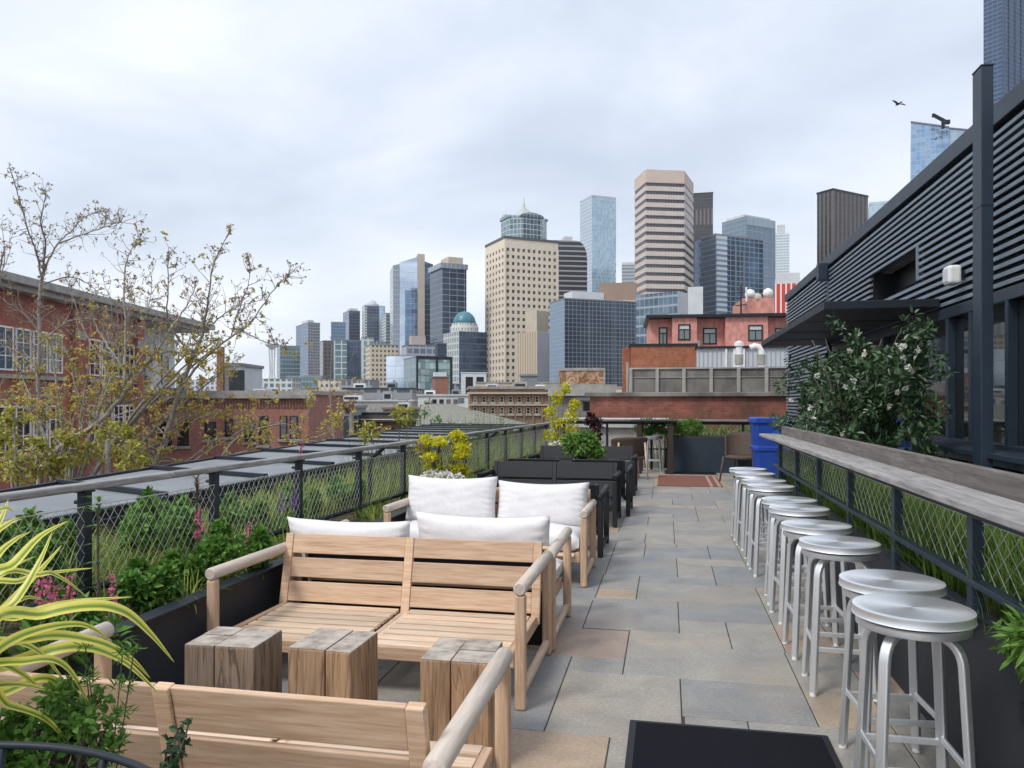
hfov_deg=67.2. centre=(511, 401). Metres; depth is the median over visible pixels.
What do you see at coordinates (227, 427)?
window
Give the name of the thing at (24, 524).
leafy herb
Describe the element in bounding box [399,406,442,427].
leafy tree
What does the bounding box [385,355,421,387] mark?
framed mirror block
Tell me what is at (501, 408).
window
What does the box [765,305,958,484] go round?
flowering bush
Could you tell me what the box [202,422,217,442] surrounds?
window
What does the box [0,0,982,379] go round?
sky
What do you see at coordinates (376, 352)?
cream apartment block
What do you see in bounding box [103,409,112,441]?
window
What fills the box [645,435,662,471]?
bar stool
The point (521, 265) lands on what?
beige tower
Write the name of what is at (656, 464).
tall grass
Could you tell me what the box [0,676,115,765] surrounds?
curly herb
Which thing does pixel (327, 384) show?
apartment block
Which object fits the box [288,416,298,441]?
window
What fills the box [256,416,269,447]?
window
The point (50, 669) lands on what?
flower spire
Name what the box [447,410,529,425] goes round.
leafy tree
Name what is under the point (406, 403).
rooftop unit
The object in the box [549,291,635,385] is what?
gridded glass building
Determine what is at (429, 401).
rooftop unit
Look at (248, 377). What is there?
chimney house
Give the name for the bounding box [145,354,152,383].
wing window
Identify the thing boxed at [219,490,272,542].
leafy herb
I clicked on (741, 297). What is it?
antenna mast
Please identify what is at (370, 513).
grass
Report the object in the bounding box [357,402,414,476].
yellow spray
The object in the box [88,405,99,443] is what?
window
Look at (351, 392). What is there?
beige roof house
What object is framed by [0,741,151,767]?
hooped chair
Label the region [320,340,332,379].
dark brick block
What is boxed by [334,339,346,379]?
white frame block
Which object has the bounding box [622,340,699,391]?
orange brick block
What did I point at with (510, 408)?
window
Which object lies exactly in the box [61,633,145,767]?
feathery herb
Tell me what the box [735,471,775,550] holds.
bar stool
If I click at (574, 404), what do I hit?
lime tree
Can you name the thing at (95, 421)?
bare tree
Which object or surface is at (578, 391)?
building
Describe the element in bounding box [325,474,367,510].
leafy herb
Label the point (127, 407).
window
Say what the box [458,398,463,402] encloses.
teal window
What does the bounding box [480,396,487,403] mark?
window
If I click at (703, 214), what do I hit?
black tower
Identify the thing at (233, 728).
teak sofa
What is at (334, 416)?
bare tree
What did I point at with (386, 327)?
green glass tower
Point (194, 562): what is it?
leafy herb
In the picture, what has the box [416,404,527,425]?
pale gable roof
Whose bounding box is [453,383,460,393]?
apartment block
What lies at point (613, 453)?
black bench
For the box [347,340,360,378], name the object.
navy glass block
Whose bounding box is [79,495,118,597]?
spiky stem
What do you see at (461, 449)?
lime shrub
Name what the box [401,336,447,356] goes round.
roof plant block
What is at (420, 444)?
flower spire
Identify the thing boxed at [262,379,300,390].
apartment block
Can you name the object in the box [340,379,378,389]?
apartment block
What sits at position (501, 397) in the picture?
window
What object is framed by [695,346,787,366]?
corrugated shed
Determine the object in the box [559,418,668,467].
railing
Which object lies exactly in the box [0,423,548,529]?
seamed roof
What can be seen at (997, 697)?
bar planter
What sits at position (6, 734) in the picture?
curly herb
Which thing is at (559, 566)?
seat cushion
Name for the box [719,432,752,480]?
rattan chair
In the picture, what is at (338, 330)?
blue grey tower
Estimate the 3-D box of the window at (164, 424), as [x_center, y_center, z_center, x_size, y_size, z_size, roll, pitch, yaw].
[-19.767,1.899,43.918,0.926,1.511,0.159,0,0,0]
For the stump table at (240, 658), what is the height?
0.449 m
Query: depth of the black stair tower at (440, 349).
225.31 m
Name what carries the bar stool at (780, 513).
on the patio floor
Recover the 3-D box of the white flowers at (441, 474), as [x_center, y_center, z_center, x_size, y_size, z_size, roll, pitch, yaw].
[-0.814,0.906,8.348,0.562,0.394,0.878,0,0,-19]
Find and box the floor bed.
[378,473,919,767]
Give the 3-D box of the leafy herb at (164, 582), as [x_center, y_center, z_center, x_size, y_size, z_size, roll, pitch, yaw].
[-1.924,0.971,4.082,0.382,0.306,0.336,0,0,-17]
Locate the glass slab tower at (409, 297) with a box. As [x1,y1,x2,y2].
[390,254,432,354]
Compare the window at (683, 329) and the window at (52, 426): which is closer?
the window at (52, 426)
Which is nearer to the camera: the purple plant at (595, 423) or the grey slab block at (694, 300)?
the purple plant at (595, 423)
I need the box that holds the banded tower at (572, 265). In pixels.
[555,236,586,298]
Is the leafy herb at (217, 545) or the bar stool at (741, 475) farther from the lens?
the bar stool at (741, 475)
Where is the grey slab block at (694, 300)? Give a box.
[687,287,702,313]
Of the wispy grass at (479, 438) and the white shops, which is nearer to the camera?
the wispy grass at (479, 438)
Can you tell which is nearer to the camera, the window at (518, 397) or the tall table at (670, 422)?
the tall table at (670, 422)
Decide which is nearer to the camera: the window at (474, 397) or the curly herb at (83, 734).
the curly herb at (83, 734)
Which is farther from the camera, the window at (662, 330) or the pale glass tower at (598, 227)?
the pale glass tower at (598, 227)
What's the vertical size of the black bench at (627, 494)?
0.738 m
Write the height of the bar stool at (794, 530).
0.770 m
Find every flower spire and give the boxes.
[7,576,72,672]
[12,569,68,673]
[37,574,92,675]
[87,572,140,664]
[182,506,211,564]
[234,522,263,580]
[267,491,288,541]
[277,487,297,539]
[283,442,310,526]
[413,441,422,475]
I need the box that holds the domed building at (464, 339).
[443,311,486,382]
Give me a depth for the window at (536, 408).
60.30 m
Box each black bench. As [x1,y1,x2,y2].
[477,461,621,527]
[496,482,609,557]
[502,458,632,515]
[528,445,637,495]
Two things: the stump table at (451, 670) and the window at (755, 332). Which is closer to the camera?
the stump table at (451, 670)
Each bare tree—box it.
[0,162,146,465]
[0,214,26,385]
[0,223,212,483]
[5,258,245,474]
[111,224,310,469]
[221,378,357,455]
[305,338,362,438]
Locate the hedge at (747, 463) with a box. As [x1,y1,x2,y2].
[665,425,793,467]
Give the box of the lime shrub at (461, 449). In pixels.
[412,429,473,475]
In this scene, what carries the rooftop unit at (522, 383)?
on the stone building at (510, 401)
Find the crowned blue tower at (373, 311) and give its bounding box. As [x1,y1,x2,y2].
[362,300,384,340]
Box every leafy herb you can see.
[0,527,75,605]
[0,627,14,657]
[6,505,76,572]
[20,585,106,643]
[108,555,187,613]
[114,494,203,561]
[119,485,193,539]
[154,546,208,591]
[195,517,273,578]
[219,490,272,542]
[276,482,322,519]
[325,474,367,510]
[986,602,1023,682]
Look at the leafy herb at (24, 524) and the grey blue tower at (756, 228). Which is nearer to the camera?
the leafy herb at (24, 524)
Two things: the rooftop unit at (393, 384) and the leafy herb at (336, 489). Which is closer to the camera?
the leafy herb at (336, 489)
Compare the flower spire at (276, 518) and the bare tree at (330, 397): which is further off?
the bare tree at (330, 397)
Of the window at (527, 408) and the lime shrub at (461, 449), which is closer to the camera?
the lime shrub at (461, 449)
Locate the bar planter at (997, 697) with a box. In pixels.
[774,475,1023,767]
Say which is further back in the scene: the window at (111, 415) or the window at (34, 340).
the window at (111, 415)
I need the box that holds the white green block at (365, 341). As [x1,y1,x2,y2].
[361,337,373,378]
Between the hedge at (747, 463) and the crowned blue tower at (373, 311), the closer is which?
the hedge at (747, 463)
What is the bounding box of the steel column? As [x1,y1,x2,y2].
[972,63,993,467]
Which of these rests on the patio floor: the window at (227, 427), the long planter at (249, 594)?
the long planter at (249, 594)
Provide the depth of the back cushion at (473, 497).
6.93 m
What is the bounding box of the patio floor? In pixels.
[282,468,960,767]
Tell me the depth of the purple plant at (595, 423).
14.05 m
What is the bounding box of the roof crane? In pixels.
[932,113,949,128]
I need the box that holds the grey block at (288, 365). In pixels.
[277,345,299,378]
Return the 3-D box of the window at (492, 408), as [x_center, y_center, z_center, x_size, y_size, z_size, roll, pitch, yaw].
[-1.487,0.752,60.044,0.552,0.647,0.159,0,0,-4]
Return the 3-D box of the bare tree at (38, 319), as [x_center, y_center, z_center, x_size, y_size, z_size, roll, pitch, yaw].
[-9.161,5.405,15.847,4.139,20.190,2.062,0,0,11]
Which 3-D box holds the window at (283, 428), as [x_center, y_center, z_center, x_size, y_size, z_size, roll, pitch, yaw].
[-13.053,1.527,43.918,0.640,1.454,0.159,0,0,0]
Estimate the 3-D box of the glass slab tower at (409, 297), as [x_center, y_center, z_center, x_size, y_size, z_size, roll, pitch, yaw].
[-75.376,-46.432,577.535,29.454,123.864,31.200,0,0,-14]
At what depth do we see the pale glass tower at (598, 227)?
765.24 m
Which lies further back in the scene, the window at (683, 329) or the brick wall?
the window at (683, 329)
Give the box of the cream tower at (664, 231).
[634,169,693,294]
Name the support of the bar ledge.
on the bar planter at (997, 697)
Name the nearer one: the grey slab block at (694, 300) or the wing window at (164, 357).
the wing window at (164, 357)
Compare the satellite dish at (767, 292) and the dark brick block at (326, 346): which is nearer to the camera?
the satellite dish at (767, 292)
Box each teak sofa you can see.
[0,621,512,767]
[205,533,552,710]
[294,519,571,650]
[383,487,596,587]
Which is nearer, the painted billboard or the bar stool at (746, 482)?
the bar stool at (746, 482)
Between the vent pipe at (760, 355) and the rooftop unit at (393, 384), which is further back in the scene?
the rooftop unit at (393, 384)
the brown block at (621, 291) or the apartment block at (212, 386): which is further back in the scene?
the apartment block at (212, 386)
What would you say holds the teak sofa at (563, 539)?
on the patio floor
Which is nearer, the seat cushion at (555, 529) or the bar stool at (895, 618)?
the bar stool at (895, 618)
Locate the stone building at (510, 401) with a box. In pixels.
[467,386,547,444]
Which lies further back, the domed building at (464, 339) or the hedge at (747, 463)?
the domed building at (464, 339)
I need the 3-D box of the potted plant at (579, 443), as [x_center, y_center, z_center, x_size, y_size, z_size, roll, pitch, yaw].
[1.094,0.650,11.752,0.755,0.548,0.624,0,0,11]
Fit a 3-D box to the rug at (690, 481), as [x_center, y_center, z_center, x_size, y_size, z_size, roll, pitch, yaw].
[3.347,1.492,14.602,1.264,0.012,1.951,0,0,11]
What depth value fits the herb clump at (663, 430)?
16.61 m
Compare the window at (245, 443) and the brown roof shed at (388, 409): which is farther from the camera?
the brown roof shed at (388, 409)
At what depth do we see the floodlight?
7.23 m
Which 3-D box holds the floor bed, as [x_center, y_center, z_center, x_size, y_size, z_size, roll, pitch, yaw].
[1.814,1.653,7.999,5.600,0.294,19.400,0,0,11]
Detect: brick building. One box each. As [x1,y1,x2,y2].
[0,270,214,489]
[145,391,345,466]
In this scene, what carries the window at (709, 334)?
in the pink building at (756, 321)
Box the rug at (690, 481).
[654,475,725,486]
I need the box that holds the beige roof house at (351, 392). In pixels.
[295,390,363,395]
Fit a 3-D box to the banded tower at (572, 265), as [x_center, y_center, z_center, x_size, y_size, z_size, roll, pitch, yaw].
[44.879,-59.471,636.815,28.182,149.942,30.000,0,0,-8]
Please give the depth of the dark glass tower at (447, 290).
504.75 m
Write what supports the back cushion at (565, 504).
on the seat cushion at (555, 529)
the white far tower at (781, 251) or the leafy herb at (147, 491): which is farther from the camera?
the white far tower at (781, 251)
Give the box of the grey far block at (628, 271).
[622,262,634,282]
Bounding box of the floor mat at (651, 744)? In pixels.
[625,720,842,767]
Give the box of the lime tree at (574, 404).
[542,381,580,443]
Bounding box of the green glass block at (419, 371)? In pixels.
[403,356,452,393]
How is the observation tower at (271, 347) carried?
on the ground
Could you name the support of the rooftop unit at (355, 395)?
on the white roof hall at (375, 405)
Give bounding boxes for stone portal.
[460,372,486,393]
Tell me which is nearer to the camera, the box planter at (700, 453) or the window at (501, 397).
the box planter at (700, 453)
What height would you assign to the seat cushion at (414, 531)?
0.172 m
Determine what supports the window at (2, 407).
in the brick building at (28, 286)
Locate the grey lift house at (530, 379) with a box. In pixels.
[519,374,537,385]
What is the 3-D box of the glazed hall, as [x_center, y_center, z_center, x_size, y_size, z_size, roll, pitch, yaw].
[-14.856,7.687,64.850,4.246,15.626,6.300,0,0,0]
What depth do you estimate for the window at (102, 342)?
37.75 m
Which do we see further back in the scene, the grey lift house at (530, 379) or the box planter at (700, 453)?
the grey lift house at (530, 379)
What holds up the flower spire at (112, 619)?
on the long planter at (249, 594)
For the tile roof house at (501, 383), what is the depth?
150.00 m
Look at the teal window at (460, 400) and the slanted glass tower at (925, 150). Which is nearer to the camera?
the teal window at (460, 400)
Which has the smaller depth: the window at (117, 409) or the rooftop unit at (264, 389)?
the window at (117, 409)
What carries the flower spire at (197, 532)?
in the long planter at (249, 594)
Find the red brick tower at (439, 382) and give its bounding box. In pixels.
[431,372,449,393]
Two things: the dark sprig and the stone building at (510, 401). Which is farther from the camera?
the stone building at (510, 401)
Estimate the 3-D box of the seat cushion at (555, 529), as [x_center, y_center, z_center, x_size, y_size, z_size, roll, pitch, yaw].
[0.230,1.144,6.666,0.778,0.172,0.690,0,0,11]
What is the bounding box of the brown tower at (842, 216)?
[816,188,868,263]
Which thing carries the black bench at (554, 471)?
on the patio floor
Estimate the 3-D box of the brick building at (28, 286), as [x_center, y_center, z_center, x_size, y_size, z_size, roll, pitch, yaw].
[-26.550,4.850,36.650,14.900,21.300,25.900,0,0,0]
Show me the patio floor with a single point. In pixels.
(749, 678)
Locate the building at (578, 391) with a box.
[545,384,616,442]
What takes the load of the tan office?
on the ground
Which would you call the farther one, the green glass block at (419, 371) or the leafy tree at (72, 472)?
the green glass block at (419, 371)
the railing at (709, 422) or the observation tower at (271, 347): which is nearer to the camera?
the railing at (709, 422)
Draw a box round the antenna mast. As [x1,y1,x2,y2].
[735,285,746,312]
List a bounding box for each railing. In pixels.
[0,421,560,620]
[557,419,795,469]
[559,418,668,467]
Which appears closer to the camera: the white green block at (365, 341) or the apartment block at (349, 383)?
the apartment block at (349, 383)
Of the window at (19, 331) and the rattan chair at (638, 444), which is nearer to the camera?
the rattan chair at (638, 444)
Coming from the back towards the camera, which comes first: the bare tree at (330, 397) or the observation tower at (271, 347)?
the observation tower at (271, 347)
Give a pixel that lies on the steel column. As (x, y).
(983, 204)
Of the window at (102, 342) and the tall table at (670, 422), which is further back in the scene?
the window at (102, 342)
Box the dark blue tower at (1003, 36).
[983,0,1023,105]
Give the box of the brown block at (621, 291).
[599,282,636,300]
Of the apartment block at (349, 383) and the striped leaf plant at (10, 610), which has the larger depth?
the apartment block at (349, 383)
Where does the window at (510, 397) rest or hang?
in the stone building at (510, 401)
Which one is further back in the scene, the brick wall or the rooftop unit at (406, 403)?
the rooftop unit at (406, 403)
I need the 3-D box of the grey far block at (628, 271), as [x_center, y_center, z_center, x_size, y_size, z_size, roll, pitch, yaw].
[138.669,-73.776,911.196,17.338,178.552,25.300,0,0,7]
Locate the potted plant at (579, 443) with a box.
[560,428,607,460]
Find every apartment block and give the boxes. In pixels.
[175,380,216,390]
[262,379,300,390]
[286,376,327,389]
[318,380,339,389]
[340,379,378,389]
[365,341,397,387]
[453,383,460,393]
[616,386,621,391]
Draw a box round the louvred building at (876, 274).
[761,79,1023,474]
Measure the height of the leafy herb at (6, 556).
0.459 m
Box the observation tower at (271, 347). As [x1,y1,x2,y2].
[265,339,278,378]
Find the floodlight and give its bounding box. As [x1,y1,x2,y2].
[943,265,964,285]
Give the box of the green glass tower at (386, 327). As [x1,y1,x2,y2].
[381,313,389,344]
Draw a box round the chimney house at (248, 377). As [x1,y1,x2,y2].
[217,347,263,390]
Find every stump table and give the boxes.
[185,626,281,692]
[288,628,377,700]
[420,638,502,762]
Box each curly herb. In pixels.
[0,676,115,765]
[0,701,49,767]
[11,714,96,767]
[20,698,126,767]
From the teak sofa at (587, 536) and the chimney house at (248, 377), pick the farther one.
the chimney house at (248, 377)
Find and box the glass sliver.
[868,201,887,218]
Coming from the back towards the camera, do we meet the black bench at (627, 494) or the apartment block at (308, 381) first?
the apartment block at (308, 381)
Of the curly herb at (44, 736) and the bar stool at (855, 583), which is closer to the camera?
the curly herb at (44, 736)
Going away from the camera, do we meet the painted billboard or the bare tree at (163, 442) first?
the bare tree at (163, 442)
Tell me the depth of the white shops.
88.00 m
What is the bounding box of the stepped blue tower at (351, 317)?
[343,308,359,339]
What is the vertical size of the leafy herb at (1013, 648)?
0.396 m
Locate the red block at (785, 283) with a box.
[774,272,799,312]
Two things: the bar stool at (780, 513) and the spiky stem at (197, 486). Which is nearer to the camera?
the spiky stem at (197, 486)
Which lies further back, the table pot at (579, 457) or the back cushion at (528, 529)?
the table pot at (579, 457)
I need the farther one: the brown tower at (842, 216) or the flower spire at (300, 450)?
the brown tower at (842, 216)
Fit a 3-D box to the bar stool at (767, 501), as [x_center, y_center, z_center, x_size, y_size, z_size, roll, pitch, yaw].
[2.084,1.114,5.793,0.402,0.770,0.402,0,0,14]
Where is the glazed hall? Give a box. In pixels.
[343,401,367,436]
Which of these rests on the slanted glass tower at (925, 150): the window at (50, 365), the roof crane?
the roof crane
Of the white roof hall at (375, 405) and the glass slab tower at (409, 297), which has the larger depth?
the glass slab tower at (409, 297)
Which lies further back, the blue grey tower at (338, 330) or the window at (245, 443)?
the blue grey tower at (338, 330)
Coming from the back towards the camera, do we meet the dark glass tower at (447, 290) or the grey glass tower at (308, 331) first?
the grey glass tower at (308, 331)
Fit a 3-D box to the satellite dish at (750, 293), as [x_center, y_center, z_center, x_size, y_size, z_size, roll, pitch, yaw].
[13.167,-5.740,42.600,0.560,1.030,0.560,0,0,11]
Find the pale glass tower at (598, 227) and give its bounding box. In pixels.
[580,195,615,291]
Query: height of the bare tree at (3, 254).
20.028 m
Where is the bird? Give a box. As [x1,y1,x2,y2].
[892,100,904,105]
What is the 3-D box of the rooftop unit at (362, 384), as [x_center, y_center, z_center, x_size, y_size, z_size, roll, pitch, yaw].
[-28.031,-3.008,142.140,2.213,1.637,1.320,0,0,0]
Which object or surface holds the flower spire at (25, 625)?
on the long planter at (249, 594)
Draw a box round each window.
[0,325,13,370]
[0,406,13,452]
[15,328,30,371]
[15,406,30,450]
[32,330,47,372]
[32,407,47,449]
[48,332,62,373]
[48,405,62,447]
[88,339,100,375]
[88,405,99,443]
[101,341,112,375]
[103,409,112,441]
[113,342,123,377]
[113,405,123,440]
[124,405,134,439]
[126,344,134,377]
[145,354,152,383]
[157,422,173,448]
[161,355,168,383]
[175,420,190,448]
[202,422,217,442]
[222,419,234,439]
[229,370,244,390]
[242,420,256,444]
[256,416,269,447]
[277,416,287,441]
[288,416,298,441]
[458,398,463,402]
[471,396,478,403]
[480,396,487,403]
[489,396,495,403]
[491,407,495,414]
[498,396,504,403]
[498,407,504,415]
[507,396,513,403]
[507,407,513,415]
[516,396,522,403]
[516,407,522,415]
[525,396,531,403]
[525,407,531,415]
[534,396,540,403]
[534,407,540,415]
[659,327,666,343]
[678,324,689,339]
[703,328,716,343]
[748,325,762,340]
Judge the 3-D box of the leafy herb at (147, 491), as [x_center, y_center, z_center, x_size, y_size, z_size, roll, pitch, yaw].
[-2.676,0.878,5.869,0.514,0.460,0.546,0,0,-12]
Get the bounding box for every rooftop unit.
[253,387,271,390]
[343,393,362,401]
[353,381,366,387]
[383,388,392,401]
[387,380,397,387]
[397,400,410,406]
[424,397,431,403]
[425,388,435,393]
[452,387,459,393]
[486,382,497,385]
[513,379,526,385]
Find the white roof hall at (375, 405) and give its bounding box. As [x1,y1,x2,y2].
[343,400,417,411]
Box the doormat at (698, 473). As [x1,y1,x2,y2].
[665,470,716,474]
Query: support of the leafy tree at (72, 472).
on the ground
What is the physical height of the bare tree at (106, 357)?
19.092 m
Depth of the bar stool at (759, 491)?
6.62 m
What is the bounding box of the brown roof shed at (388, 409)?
[381,407,420,411]
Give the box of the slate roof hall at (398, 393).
[343,388,422,399]
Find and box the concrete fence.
[626,362,787,391]
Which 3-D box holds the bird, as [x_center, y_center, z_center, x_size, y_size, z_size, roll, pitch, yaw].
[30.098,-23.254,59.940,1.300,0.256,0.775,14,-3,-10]
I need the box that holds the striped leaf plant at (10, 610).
[0,501,173,764]
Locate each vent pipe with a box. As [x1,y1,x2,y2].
[734,341,743,366]
[749,343,764,366]
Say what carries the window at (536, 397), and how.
in the stone building at (510, 401)
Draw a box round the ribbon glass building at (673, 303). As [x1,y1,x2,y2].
[636,291,686,343]
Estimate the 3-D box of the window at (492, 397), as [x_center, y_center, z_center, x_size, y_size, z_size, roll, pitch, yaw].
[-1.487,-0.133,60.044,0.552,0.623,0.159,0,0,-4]
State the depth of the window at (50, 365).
33.73 m
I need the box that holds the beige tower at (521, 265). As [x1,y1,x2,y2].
[485,198,558,381]
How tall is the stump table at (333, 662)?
0.450 m
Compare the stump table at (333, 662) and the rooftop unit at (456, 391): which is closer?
the stump table at (333, 662)
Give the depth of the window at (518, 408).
60.20 m
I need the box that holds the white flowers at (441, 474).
[419,468,465,478]
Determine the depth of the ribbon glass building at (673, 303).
265.18 m
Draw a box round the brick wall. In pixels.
[584,392,787,467]
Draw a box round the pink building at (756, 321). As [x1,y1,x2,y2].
[643,298,787,345]
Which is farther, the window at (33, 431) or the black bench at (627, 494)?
the window at (33, 431)
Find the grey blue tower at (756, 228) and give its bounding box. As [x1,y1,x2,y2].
[722,214,775,297]
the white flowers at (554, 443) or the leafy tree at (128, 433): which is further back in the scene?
the white flowers at (554, 443)
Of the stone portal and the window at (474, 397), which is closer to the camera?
the window at (474, 397)
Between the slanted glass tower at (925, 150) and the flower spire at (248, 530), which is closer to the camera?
the flower spire at (248, 530)
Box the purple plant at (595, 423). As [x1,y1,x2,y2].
[584,412,604,445]
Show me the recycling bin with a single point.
(764, 451)
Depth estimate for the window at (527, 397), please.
60.27 m
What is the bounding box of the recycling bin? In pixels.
[748,417,791,475]
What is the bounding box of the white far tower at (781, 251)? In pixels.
[775,225,788,275]
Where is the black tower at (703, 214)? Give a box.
[693,192,712,282]
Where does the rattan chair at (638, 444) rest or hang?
on the patio floor
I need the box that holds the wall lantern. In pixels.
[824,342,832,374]
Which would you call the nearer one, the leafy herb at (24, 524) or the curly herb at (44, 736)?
the curly herb at (44, 736)
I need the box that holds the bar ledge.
[759,426,1023,630]
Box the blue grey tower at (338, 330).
[331,322,345,379]
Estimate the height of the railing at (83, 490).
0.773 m
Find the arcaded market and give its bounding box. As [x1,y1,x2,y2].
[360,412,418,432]
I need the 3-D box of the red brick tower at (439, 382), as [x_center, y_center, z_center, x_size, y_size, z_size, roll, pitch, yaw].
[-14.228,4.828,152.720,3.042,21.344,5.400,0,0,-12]
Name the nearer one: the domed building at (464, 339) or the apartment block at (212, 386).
the domed building at (464, 339)
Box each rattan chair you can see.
[611,437,647,479]
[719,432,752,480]
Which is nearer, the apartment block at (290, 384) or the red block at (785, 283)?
the red block at (785, 283)
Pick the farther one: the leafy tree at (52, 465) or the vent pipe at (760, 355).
the vent pipe at (760, 355)
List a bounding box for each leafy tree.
[0,403,81,487]
[11,322,259,481]
[70,418,151,475]
[254,421,391,446]
[343,397,356,434]
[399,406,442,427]
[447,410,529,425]
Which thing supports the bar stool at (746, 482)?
on the patio floor
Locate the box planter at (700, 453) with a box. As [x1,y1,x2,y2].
[667,435,737,472]
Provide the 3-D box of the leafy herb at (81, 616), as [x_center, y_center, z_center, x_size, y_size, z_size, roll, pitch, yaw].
[-2.060,0.990,3.534,0.317,0.289,0.339,0,0,11]
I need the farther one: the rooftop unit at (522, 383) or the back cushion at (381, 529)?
the rooftop unit at (522, 383)
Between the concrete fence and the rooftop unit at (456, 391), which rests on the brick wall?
the concrete fence
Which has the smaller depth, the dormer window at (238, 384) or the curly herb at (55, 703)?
the curly herb at (55, 703)
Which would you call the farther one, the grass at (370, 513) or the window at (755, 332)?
the window at (755, 332)
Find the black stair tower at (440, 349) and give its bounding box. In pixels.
[434,343,446,355]
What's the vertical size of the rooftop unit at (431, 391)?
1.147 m
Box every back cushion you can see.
[287,517,409,578]
[405,475,497,520]
[416,511,549,545]
[497,480,588,527]
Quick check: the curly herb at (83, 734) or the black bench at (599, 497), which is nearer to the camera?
the curly herb at (83, 734)
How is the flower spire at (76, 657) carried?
on the long planter at (249, 594)
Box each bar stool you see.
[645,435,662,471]
[729,467,766,541]
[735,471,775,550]
[742,478,785,564]
[747,483,794,577]
[761,496,817,605]
[769,504,829,625]
[780,519,852,662]
[799,535,881,701]
[838,569,948,767]
[851,593,977,767]
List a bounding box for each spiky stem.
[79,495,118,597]
[184,473,206,545]
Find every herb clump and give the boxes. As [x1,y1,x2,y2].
[633,417,660,435]
[652,417,682,437]
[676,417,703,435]
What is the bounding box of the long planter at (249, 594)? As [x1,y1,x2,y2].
[0,443,508,717]
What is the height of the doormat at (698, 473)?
0.016 m
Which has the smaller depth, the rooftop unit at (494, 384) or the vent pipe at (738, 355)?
the vent pipe at (738, 355)
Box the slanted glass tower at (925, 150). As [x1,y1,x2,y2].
[910,121,966,180]
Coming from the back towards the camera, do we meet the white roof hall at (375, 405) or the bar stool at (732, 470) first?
the white roof hall at (375, 405)
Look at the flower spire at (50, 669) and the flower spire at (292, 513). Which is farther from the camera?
the flower spire at (292, 513)
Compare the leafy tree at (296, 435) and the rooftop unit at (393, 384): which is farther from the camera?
the rooftop unit at (393, 384)
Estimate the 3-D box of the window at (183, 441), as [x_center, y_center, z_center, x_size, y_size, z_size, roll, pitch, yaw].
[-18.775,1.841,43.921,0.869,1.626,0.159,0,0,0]
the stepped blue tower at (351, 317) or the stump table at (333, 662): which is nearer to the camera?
the stump table at (333, 662)
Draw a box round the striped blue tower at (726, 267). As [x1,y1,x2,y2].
[694,233,762,313]
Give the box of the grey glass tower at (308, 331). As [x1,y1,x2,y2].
[296,320,319,375]
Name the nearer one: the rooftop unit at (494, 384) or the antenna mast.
the antenna mast
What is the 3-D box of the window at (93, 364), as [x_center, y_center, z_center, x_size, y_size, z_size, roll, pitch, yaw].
[-19.967,-2.125,36.839,0.059,1.750,0.980,0,0,0]
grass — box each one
[0,434,548,653]
[333,407,550,492]
[617,393,776,467]
[766,442,1023,634]
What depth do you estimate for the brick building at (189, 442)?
44.00 m
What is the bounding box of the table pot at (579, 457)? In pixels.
[572,456,586,458]
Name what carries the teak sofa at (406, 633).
on the patio floor
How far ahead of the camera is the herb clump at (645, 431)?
16.67 m
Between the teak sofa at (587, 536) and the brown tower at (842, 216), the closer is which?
the teak sofa at (587, 536)
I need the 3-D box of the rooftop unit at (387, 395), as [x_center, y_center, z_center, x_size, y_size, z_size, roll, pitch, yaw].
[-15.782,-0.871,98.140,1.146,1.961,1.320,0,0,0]
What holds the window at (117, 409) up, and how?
in the brick building at (28, 286)
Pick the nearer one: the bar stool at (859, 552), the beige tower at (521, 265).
the bar stool at (859, 552)
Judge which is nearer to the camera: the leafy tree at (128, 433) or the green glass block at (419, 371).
the leafy tree at (128, 433)
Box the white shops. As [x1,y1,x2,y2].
[417,394,467,407]
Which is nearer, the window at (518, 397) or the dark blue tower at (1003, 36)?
the window at (518, 397)
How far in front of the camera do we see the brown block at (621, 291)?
419.03 m
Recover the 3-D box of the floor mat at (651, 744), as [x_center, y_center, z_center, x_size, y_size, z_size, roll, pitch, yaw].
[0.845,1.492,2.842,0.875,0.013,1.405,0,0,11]
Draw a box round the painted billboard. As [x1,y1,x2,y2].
[558,368,604,383]
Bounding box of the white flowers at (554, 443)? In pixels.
[548,440,563,445]
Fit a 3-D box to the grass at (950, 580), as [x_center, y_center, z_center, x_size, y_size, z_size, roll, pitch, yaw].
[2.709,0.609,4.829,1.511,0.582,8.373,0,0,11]
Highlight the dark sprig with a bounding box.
[158,717,192,767]
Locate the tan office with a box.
[516,310,548,381]
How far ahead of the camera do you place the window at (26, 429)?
31.43 m
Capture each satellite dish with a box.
[747,289,754,297]
[753,293,761,300]
[763,288,772,297]
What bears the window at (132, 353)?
in the brick building at (28, 286)
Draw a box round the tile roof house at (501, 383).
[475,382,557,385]
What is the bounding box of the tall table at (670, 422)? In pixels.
[630,419,676,473]
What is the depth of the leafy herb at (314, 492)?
6.90 m
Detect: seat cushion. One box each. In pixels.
[410,520,419,537]
[549,523,579,550]
[556,558,562,580]
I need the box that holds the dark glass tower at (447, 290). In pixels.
[428,257,467,344]

